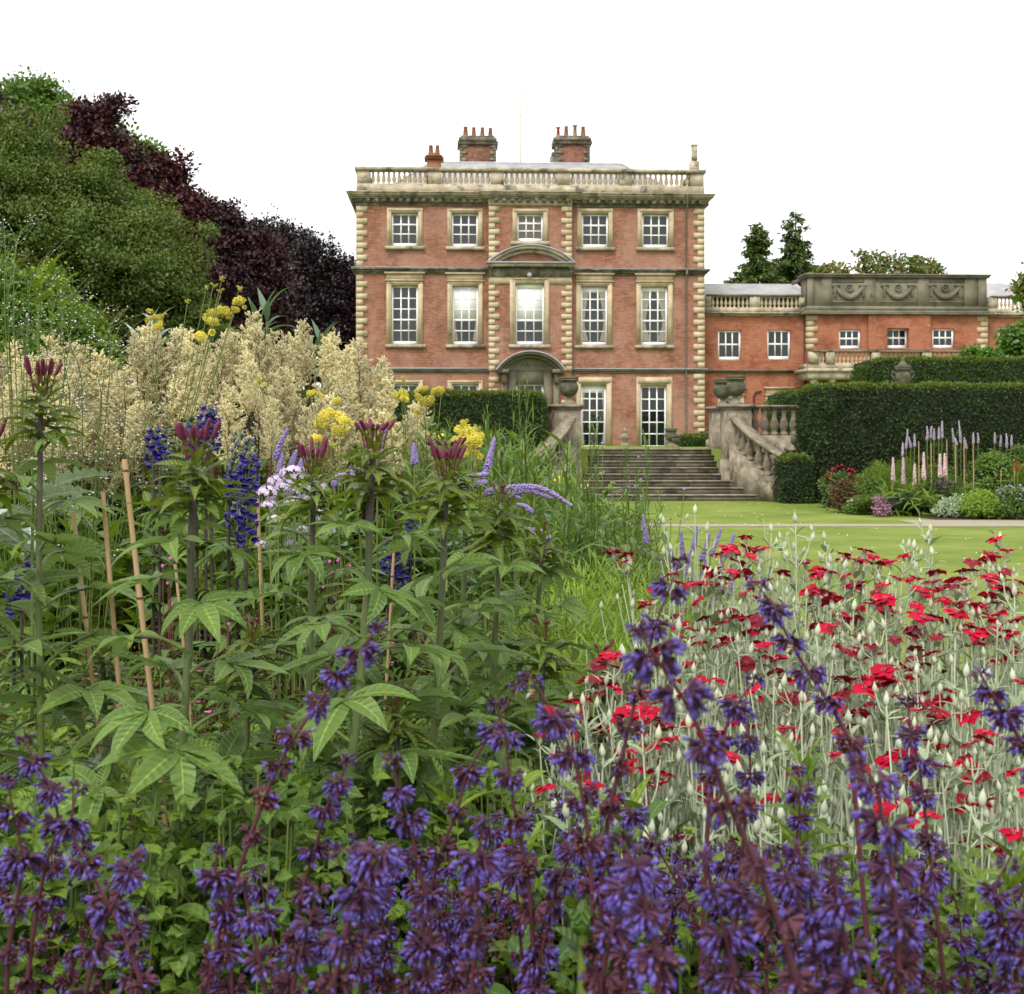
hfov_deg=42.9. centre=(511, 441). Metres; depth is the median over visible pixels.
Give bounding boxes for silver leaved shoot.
[114,307,173,489]
[235,287,293,476]
[308,319,347,479]
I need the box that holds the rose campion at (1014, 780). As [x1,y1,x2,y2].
[994,768,1022,850]
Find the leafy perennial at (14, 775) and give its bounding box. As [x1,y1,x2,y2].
[10,729,69,780]
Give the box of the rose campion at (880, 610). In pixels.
[835,607,943,693]
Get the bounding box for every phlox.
[241,465,348,734]
[255,509,357,734]
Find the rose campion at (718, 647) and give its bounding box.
[682,640,757,841]
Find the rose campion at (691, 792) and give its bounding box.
[659,771,738,928]
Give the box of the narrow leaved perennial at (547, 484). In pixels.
[523,442,572,545]
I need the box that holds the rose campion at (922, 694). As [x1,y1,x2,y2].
[852,691,953,842]
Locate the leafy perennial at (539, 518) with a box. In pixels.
[505,485,618,592]
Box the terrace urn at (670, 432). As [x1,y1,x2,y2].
[665,428,676,446]
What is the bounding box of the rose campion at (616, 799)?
[598,796,681,894]
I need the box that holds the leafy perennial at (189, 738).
[148,718,265,836]
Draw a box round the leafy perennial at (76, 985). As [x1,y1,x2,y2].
[29,931,82,987]
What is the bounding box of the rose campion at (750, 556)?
[670,553,828,826]
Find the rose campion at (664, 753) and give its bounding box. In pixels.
[650,738,701,867]
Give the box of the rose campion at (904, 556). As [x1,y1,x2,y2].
[870,545,967,753]
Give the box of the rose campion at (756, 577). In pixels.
[692,558,775,725]
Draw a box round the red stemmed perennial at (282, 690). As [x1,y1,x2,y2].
[277,660,414,735]
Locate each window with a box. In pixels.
[384,272,425,347]
[385,208,423,249]
[390,380,422,390]
[445,272,484,347]
[446,208,484,249]
[447,380,482,394]
[509,278,550,347]
[511,209,548,244]
[574,273,614,347]
[576,208,614,250]
[576,377,611,445]
[635,273,674,347]
[636,209,674,250]
[636,377,671,445]
[718,330,740,359]
[718,387,746,402]
[764,387,794,398]
[767,330,789,359]
[839,330,859,348]
[887,329,906,347]
[932,329,952,347]
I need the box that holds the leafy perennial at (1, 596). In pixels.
[0,541,18,656]
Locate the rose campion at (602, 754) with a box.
[558,741,631,828]
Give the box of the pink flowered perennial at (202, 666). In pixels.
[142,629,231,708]
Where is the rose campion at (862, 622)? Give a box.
[845,576,901,731]
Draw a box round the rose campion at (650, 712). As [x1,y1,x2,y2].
[564,691,750,850]
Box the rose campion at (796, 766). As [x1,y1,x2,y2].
[766,735,821,816]
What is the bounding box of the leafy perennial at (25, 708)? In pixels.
[0,693,46,743]
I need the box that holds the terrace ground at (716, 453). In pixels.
[581,446,720,473]
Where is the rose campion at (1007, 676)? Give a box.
[1001,650,1023,822]
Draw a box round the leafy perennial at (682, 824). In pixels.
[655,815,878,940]
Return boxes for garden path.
[629,524,1023,525]
[899,520,1023,523]
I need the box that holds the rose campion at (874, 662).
[838,645,969,853]
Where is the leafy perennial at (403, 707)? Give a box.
[337,701,445,808]
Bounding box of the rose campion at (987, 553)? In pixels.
[944,550,1018,862]
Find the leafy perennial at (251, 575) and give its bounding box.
[199,474,362,696]
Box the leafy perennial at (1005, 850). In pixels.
[775,831,1023,987]
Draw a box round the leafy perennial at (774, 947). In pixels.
[512,918,822,988]
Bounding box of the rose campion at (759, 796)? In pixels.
[717,762,775,859]
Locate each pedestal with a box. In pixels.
[551,404,584,478]
[704,406,719,448]
[716,404,755,479]
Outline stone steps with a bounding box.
[573,448,756,500]
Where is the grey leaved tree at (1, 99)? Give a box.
[0,83,34,137]
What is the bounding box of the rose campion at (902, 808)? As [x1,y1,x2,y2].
[815,784,938,919]
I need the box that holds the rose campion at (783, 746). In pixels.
[766,725,879,880]
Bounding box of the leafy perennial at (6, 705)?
[0,680,95,756]
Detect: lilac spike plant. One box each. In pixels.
[250,428,321,718]
[315,469,565,676]
[350,429,411,701]
[380,442,439,723]
[456,437,520,677]
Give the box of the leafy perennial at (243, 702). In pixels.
[212,684,315,785]
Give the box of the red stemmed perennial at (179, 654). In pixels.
[164,630,222,706]
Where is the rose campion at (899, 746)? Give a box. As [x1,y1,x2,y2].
[861,717,936,862]
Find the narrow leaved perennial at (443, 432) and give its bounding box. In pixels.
[421,417,461,475]
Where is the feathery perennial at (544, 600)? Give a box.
[464,577,608,703]
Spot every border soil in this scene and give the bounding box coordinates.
[0,500,1020,827]
[896,512,1023,518]
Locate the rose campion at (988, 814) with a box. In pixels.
[961,797,998,890]
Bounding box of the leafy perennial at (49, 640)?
[6,617,86,669]
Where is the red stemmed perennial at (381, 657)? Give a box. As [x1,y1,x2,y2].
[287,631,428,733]
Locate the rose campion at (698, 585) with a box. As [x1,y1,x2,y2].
[643,580,720,773]
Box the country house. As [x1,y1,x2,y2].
[346,76,715,445]
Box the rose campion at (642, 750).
[529,721,704,871]
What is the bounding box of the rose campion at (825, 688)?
[703,641,827,847]
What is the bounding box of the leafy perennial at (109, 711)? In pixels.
[16,660,113,716]
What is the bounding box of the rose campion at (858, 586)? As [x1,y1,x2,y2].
[800,582,870,781]
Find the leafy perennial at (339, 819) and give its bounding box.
[328,818,493,988]
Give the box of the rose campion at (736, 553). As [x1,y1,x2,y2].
[678,542,816,725]
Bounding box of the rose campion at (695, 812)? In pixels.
[595,713,703,877]
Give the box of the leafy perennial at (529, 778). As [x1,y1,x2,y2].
[406,750,674,993]
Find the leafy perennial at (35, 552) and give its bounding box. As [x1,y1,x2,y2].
[0,501,58,654]
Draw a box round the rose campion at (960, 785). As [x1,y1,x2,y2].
[936,690,984,881]
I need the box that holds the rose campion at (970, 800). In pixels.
[915,791,996,909]
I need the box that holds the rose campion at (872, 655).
[837,617,988,861]
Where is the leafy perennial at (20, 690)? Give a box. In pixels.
[0,682,87,738]
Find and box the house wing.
[704,272,1023,436]
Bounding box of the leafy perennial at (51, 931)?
[24,848,180,965]
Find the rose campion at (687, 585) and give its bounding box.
[641,571,717,811]
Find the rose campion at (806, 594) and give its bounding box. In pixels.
[762,588,851,778]
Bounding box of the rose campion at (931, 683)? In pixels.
[866,650,952,843]
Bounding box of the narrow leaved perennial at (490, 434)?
[439,432,515,553]
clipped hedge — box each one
[242,388,548,479]
[677,432,708,446]
[762,389,798,434]
[771,451,815,503]
[794,380,1023,503]
[849,354,1023,383]
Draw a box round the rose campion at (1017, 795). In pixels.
[974,755,1023,916]
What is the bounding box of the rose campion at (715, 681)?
[621,673,792,842]
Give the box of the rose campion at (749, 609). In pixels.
[723,595,849,803]
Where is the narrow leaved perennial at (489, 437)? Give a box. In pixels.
[410,426,510,600]
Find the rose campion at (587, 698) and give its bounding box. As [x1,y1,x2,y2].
[556,695,616,835]
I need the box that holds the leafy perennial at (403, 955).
[221,942,421,984]
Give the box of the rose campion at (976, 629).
[957,625,1014,845]
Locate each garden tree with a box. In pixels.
[811,259,851,273]
[848,247,914,273]
[900,254,947,273]
[954,317,1023,357]
[1005,262,1023,312]
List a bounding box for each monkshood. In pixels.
[0,552,60,738]
[124,426,181,695]
[171,404,234,718]
[193,429,268,735]
[369,518,435,720]
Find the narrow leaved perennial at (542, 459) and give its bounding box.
[511,435,562,515]
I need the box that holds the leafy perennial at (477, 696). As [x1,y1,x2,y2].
[472,682,528,730]
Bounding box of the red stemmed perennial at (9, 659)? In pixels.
[0,626,45,715]
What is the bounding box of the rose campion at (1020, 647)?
[944,616,1023,825]
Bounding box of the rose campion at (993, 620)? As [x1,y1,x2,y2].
[926,601,1022,859]
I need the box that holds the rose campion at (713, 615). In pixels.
[630,565,747,777]
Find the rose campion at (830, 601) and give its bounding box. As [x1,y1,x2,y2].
[780,594,864,852]
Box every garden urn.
[559,376,578,403]
[713,378,729,405]
[725,375,745,403]
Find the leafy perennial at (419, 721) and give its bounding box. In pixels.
[360,712,463,780]
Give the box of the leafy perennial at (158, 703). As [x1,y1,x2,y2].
[156,689,257,728]
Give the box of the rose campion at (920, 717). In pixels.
[903,707,991,868]
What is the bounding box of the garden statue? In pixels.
[619,428,629,446]
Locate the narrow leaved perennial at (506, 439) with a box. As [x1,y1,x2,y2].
[478,418,541,511]
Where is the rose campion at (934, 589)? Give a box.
[914,579,968,791]
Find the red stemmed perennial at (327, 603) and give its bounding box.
[256,586,371,632]
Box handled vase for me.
[891,356,914,383]
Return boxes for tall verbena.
[549,435,691,603]
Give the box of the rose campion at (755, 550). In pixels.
[732,534,783,810]
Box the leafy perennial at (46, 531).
[34,513,208,646]
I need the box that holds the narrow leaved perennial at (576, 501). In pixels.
[541,479,606,527]
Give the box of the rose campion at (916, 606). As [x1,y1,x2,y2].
[832,601,962,815]
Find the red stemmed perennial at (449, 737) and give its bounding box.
[394,699,521,786]
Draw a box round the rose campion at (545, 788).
[423,783,577,970]
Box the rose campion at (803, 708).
[686,674,861,871]
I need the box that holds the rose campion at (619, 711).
[598,704,692,885]
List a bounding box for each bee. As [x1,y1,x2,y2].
[526,682,538,701]
[786,639,796,655]
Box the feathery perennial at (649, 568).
[597,553,722,640]
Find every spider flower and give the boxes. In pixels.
[0,354,177,854]
[0,417,117,890]
[16,417,339,993]
[20,626,157,828]
[146,613,302,847]
[160,436,422,895]
[212,418,495,991]
[320,681,477,959]
[329,438,558,853]
[332,437,550,814]
[362,481,590,825]
[450,519,621,809]
[456,612,600,852]
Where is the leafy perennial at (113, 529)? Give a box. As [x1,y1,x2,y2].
[1,500,169,672]
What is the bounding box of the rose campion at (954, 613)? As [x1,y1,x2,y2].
[903,597,1003,872]
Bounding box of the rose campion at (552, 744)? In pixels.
[550,727,581,779]
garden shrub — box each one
[824,478,861,511]
[841,494,870,514]
[849,472,889,506]
[912,464,961,492]
[959,449,1023,494]
[1007,443,1023,476]
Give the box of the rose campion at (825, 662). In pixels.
[778,597,870,774]
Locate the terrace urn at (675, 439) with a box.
[672,435,679,446]
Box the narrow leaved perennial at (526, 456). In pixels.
[508,368,539,601]
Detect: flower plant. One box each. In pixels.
[0,330,116,595]
[54,321,172,582]
[91,323,243,493]
[122,321,239,552]
[171,308,305,585]
[252,318,364,557]
[311,328,428,565]
[355,367,435,566]
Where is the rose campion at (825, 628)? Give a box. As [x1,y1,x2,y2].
[739,621,858,815]
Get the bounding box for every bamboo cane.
[71,511,107,810]
[101,492,133,829]
[122,459,168,847]
[173,562,196,769]
[256,491,263,676]
[383,553,394,715]
[473,429,477,515]
[918,441,919,483]
[931,443,931,480]
[946,439,947,482]
[955,443,955,489]
[963,441,964,483]
[973,442,973,489]
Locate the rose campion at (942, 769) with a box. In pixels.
[920,751,969,899]
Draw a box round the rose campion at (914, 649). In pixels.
[867,645,943,795]
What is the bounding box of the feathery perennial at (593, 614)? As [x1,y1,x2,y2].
[506,587,644,722]
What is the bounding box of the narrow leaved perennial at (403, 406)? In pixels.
[391,377,412,499]
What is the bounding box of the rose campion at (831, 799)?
[718,730,833,864]
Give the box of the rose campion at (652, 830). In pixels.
[555,818,675,938]
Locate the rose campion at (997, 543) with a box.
[957,535,1022,761]
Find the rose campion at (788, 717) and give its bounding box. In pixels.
[768,691,868,842]
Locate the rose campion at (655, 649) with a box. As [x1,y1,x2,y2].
[584,643,679,823]
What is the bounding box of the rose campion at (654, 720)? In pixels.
[573,714,721,862]
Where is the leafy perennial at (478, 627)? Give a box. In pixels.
[450,617,555,702]
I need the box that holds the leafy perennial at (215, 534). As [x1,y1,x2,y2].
[168,514,304,631]
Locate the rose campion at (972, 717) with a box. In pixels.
[933,709,986,858]
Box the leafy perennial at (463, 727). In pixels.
[331,677,474,760]
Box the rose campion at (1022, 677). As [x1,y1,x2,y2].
[994,591,1023,756]
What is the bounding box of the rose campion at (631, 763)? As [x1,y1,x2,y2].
[617,758,674,866]
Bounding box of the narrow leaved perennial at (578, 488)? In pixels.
[563,445,584,545]
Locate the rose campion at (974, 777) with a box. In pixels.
[938,739,1015,915]
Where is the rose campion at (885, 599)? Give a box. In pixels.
[836,593,947,786]
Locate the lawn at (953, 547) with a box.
[596,501,1023,774]
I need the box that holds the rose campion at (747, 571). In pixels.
[687,568,806,792]
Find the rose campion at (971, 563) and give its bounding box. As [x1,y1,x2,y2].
[953,558,1008,733]
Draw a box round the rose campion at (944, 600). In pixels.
[871,583,992,839]
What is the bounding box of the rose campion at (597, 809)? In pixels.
[592,805,604,840]
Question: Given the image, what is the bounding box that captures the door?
[516,384,543,394]
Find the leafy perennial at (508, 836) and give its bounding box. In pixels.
[399,788,515,889]
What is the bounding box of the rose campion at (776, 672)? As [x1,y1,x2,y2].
[705,668,798,846]
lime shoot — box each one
[757,729,845,903]
[927,838,1023,993]
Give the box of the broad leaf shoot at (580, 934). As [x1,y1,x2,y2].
[551,904,598,993]
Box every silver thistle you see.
[0,467,119,737]
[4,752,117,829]
[49,840,149,900]
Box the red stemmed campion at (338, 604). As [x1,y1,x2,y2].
[298,558,377,759]
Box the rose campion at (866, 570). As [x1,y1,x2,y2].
[809,547,905,782]
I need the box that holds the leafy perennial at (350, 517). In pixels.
[250,484,423,657]
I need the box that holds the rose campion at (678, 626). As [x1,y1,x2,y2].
[620,617,703,854]
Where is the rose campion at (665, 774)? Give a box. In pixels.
[647,770,711,879]
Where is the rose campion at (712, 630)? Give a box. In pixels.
[697,620,762,794]
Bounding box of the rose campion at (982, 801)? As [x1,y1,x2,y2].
[963,788,1022,984]
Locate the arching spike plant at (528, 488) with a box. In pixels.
[426,472,572,719]
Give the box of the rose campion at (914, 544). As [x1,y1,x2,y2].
[887,538,996,685]
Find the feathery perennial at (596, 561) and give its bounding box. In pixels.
[529,546,657,634]
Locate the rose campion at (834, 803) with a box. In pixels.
[828,718,867,873]
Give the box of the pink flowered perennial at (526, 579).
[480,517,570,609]
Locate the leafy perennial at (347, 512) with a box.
[261,472,361,555]
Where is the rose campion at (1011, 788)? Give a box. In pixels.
[930,753,1023,875]
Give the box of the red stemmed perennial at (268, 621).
[251,603,329,687]
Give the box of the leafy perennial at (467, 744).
[462,733,607,799]
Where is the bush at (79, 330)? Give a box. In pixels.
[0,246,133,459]
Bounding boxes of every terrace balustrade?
[545,405,552,438]
[751,405,799,473]
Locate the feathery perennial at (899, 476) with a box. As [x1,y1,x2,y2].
[877,465,908,492]
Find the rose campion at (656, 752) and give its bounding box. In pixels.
[617,700,690,863]
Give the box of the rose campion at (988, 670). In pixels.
[917,664,1015,851]
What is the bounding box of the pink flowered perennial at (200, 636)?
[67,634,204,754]
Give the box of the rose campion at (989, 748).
[973,691,1022,868]
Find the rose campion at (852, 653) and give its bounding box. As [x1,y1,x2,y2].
[789,634,868,841]
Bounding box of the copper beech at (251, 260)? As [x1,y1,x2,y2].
[192,188,312,385]
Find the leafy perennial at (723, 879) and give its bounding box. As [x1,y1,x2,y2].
[621,820,777,934]
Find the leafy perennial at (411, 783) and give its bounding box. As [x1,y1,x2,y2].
[336,732,549,817]
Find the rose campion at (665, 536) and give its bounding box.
[622,513,722,751]
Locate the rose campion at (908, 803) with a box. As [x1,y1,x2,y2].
[893,797,915,826]
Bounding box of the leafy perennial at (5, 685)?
[0,658,62,718]
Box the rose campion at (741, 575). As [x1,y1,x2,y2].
[720,573,826,795]
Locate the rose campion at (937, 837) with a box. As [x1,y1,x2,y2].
[906,824,958,885]
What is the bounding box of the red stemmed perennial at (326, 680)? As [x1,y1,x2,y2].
[281,639,399,729]
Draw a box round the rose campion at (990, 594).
[913,564,1020,861]
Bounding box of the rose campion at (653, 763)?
[602,741,690,890]
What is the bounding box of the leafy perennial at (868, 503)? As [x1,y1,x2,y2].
[853,495,874,514]
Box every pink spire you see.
[890,457,894,491]
[901,457,905,491]
[912,463,916,489]
[921,452,925,483]
[937,453,942,478]
[942,453,946,481]
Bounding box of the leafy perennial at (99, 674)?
[45,665,203,752]
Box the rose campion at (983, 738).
[960,726,1005,910]
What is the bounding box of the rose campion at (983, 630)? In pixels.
[936,626,1020,860]
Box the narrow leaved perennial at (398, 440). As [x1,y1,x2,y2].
[352,434,439,564]
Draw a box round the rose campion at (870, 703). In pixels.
[828,677,975,851]
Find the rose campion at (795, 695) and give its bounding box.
[689,691,843,872]
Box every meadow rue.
[120,308,173,571]
[135,275,246,607]
[255,376,362,610]
[379,376,443,575]
[438,419,490,620]
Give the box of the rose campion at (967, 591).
[951,580,1015,796]
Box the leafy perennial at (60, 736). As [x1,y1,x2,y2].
[0,714,89,764]
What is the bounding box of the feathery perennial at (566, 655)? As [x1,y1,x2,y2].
[476,632,680,756]
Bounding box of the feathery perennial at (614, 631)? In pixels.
[557,607,724,755]
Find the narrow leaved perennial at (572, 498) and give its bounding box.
[456,440,594,600]
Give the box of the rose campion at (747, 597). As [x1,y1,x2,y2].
[674,588,803,809]
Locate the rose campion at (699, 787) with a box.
[694,783,713,818]
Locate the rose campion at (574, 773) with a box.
[556,763,655,843]
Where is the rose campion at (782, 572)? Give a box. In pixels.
[729,569,813,781]
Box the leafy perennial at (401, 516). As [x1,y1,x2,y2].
[350,494,426,570]
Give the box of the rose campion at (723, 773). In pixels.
[620,730,743,857]
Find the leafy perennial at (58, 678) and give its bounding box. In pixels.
[0,668,65,737]
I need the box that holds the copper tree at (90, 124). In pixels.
[26,90,222,279]
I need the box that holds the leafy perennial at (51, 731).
[1,685,91,800]
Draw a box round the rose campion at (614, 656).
[591,644,625,793]
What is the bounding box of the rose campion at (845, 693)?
[811,675,855,842]
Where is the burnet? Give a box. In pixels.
[614,511,682,618]
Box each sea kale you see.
[0,188,124,670]
[0,267,185,681]
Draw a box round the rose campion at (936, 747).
[930,735,995,890]
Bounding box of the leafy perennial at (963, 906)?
[709,814,999,993]
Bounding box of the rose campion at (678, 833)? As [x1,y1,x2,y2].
[659,829,701,913]
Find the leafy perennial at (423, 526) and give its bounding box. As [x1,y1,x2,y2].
[323,512,435,622]
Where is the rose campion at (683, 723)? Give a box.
[667,718,710,888]
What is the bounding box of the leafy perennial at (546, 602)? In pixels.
[478,584,557,627]
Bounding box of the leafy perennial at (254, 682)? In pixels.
[178,652,304,749]
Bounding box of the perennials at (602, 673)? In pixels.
[542,639,661,790]
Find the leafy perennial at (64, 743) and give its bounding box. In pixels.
[0,694,148,779]
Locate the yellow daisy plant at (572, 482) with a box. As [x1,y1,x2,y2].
[553,476,588,505]
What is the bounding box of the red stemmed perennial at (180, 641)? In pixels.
[132,605,254,686]
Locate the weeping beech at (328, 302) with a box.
[253,203,355,389]
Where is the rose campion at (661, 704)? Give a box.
[616,680,720,843]
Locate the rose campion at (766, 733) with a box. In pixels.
[679,711,829,887]
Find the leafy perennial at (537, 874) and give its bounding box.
[481,844,544,878]
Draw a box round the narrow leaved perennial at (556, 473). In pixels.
[544,458,579,518]
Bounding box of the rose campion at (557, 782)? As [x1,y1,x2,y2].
[540,753,578,834]
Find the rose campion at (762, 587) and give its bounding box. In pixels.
[716,578,793,807]
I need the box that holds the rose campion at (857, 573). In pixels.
[779,546,880,738]
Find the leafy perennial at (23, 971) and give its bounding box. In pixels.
[3,892,245,993]
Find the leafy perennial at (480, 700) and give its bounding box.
[446,690,605,761]
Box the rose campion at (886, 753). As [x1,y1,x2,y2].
[865,748,919,830]
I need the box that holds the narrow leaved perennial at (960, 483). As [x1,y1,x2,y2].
[951,472,963,494]
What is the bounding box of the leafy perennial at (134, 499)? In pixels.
[117,488,262,574]
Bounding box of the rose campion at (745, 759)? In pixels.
[718,754,775,848]
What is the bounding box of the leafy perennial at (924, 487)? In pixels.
[914,478,936,511]
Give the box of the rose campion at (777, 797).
[722,792,784,852]
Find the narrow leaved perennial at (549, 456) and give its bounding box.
[509,441,558,505]
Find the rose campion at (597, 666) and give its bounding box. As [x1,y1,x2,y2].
[570,649,653,780]
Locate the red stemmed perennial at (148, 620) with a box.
[92,585,208,649]
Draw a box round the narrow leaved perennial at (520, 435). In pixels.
[507,425,530,482]
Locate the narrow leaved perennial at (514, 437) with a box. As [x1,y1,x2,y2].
[452,427,550,607]
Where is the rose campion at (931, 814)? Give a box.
[872,811,954,968]
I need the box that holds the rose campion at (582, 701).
[559,692,629,847]
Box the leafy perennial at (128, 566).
[43,494,255,651]
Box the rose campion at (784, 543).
[765,531,845,688]
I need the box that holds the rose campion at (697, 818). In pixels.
[685,787,699,867]
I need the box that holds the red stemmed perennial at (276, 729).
[204,679,331,779]
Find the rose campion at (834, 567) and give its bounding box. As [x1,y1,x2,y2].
[770,553,853,706]
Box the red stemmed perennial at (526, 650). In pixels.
[476,623,586,704]
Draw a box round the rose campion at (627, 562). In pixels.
[562,548,675,747]
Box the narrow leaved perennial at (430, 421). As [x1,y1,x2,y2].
[409,412,499,580]
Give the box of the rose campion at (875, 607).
[831,598,915,777]
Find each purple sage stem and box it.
[0,774,46,993]
[0,843,27,912]
[0,869,5,906]
[13,733,73,993]
[25,877,72,993]
[36,842,69,993]
[49,779,159,993]
[55,878,112,993]
[65,844,148,993]
[69,828,121,993]
[115,906,151,993]
[194,842,248,993]
[197,895,240,993]
[198,620,387,993]
[233,880,280,993]
[247,864,286,986]
[272,752,357,990]
[275,883,330,993]
[282,944,307,974]
[309,838,406,993]
[311,916,343,986]
[324,832,359,945]
[338,854,403,978]
[345,836,390,993]
[350,869,397,993]
[355,886,394,993]
[367,848,401,993]
[380,752,444,993]
[395,678,526,993]
[399,911,445,993]
[400,844,437,993]
[421,847,459,990]
[426,895,467,993]
[436,853,459,992]
[438,852,485,993]
[443,810,505,981]
[448,814,505,993]
[450,889,496,993]
[477,800,541,993]
[482,835,510,987]
[487,696,546,988]
[493,870,520,984]
[500,829,533,985]
[514,920,560,993]
[515,831,583,993]
[518,671,608,993]
[518,871,551,987]
[527,823,591,988]
[548,791,603,920]
[562,827,634,989]
[577,854,650,993]
[585,833,638,991]
[592,553,690,993]
[593,832,633,993]
[604,831,685,993]
[605,787,722,991]
[609,884,646,993]
[610,849,635,988]
[620,618,821,993]
[630,843,672,993]
[657,864,686,993]
[661,882,686,945]
[668,834,707,923]
[679,855,702,975]
[691,844,761,993]
[693,674,765,993]
[694,845,721,971]
[698,863,761,993]
[710,840,745,974]
[719,711,764,974]
[721,846,745,976]
[727,846,761,963]
[743,576,872,988]
[751,851,785,993]
[764,842,844,993]
[775,865,808,981]
[776,763,816,962]
[776,893,816,984]
[785,838,844,993]
[798,892,823,993]
[814,852,878,993]
[819,853,850,977]
[845,752,925,993]
[848,876,869,943]
[866,839,950,993]
[868,832,883,864]
[869,855,924,993]
[886,871,929,981]
[895,694,960,993]
[895,856,920,919]
[906,856,930,989]
[916,844,939,921]
[944,891,977,993]
[968,665,1023,784]
[972,934,985,982]
[973,939,992,993]
[975,852,1023,988]
[979,889,1022,993]
[1006,884,1023,993]
[1013,895,1022,913]
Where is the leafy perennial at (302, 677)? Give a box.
[231,633,355,692]
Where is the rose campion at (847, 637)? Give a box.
[768,611,869,776]
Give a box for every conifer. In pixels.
[722,221,794,307]
[768,208,825,307]
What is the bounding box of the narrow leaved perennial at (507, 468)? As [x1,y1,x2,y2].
[447,455,551,627]
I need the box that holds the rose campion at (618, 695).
[556,664,633,805]
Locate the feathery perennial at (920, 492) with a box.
[901,483,935,512]
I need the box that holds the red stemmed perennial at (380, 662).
[257,629,386,696]
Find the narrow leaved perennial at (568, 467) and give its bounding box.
[545,444,583,508]
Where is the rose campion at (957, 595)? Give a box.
[906,576,992,801]
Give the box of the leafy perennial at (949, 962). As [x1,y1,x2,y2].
[724,853,959,985]
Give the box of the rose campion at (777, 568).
[744,561,800,681]
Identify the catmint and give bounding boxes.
[632,514,736,645]
[869,494,893,516]
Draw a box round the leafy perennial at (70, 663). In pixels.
[1,634,99,716]
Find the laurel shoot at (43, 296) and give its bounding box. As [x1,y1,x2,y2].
[16,251,77,380]
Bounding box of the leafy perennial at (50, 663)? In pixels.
[3,633,88,683]
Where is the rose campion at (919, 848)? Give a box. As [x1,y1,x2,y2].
[894,831,950,988]
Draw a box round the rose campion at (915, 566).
[899,546,965,715]
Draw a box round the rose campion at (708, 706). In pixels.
[655,688,752,866]
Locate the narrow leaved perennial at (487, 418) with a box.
[481,397,503,485]
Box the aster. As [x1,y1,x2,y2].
[987,484,1023,519]
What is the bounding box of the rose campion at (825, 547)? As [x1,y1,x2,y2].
[810,531,894,736]
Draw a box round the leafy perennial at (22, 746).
[0,720,122,874]
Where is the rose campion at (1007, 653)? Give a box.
[934,629,1023,828]
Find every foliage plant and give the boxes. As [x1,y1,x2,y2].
[0,694,112,834]
[0,715,109,835]
[0,727,135,836]
[0,749,271,993]
[0,837,45,975]
[28,663,159,732]
[36,647,182,727]
[39,896,159,993]
[60,811,210,953]
[75,755,411,993]
[81,674,236,759]
[92,666,222,754]
[103,856,341,993]
[121,704,291,839]
[125,769,418,993]
[140,758,402,968]
[210,752,394,898]
[213,772,519,993]
[226,725,385,838]
[239,858,342,993]
[271,665,397,713]
[284,739,446,841]
[312,788,458,895]
[318,661,427,740]
[358,540,446,644]
[374,662,474,731]
[386,766,616,993]
[392,760,574,990]
[400,590,529,703]
[412,539,494,639]
[420,592,521,664]
[431,620,522,707]
[437,792,617,988]
[442,732,607,843]
[462,724,605,807]
[553,825,863,993]
[556,814,702,958]
[588,857,873,993]
[694,819,1022,993]
[697,813,879,941]
[761,844,1019,993]
[768,828,871,963]
[862,845,1002,986]
[869,843,1023,985]
[871,877,1021,979]
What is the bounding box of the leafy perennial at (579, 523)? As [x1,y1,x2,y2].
[512,504,614,598]
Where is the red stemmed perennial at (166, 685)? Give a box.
[137,651,257,730]
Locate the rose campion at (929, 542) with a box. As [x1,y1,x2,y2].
[850,518,990,775]
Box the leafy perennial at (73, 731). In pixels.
[0,681,138,756]
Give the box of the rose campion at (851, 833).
[829,811,872,940]
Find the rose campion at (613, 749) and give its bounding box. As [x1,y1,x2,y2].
[573,740,634,844]
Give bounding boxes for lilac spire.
[901,429,915,481]
[925,421,943,486]
[952,421,967,491]
[970,433,1012,479]
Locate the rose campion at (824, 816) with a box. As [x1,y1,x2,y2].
[712,780,884,978]
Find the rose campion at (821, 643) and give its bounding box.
[725,621,863,805]
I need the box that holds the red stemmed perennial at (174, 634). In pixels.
[155,613,231,672]
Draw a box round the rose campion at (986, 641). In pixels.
[911,615,1021,878]
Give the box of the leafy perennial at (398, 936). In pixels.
[329,885,513,987]
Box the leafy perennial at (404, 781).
[325,755,539,888]
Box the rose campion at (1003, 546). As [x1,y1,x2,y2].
[961,530,1023,728]
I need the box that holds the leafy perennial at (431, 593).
[380,581,445,663]
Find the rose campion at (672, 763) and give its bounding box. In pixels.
[582,735,747,889]
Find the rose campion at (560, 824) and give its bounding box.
[542,803,622,973]
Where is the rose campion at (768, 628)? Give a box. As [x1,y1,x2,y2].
[747,621,829,806]
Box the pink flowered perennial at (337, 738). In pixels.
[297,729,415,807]
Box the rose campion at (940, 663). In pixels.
[866,659,974,784]
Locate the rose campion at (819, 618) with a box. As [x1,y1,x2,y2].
[767,588,847,778]
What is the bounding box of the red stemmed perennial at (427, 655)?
[378,615,506,702]
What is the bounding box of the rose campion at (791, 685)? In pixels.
[688,677,839,873]
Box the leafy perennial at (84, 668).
[63,645,215,715]
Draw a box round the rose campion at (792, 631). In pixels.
[778,607,808,751]
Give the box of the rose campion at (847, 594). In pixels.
[811,572,922,802]
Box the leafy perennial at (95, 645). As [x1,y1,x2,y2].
[68,619,168,682]
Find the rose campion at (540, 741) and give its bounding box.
[489,732,628,861]
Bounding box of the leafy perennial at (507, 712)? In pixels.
[426,703,615,821]
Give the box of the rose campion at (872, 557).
[855,553,944,744]
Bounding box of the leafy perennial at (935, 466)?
[921,456,943,483]
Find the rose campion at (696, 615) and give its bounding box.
[607,595,726,781]
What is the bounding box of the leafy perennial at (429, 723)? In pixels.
[397,673,501,745]
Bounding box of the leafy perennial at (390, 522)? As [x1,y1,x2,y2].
[313,465,492,663]
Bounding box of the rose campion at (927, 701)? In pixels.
[899,696,944,827]
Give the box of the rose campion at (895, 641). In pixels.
[816,636,961,819]

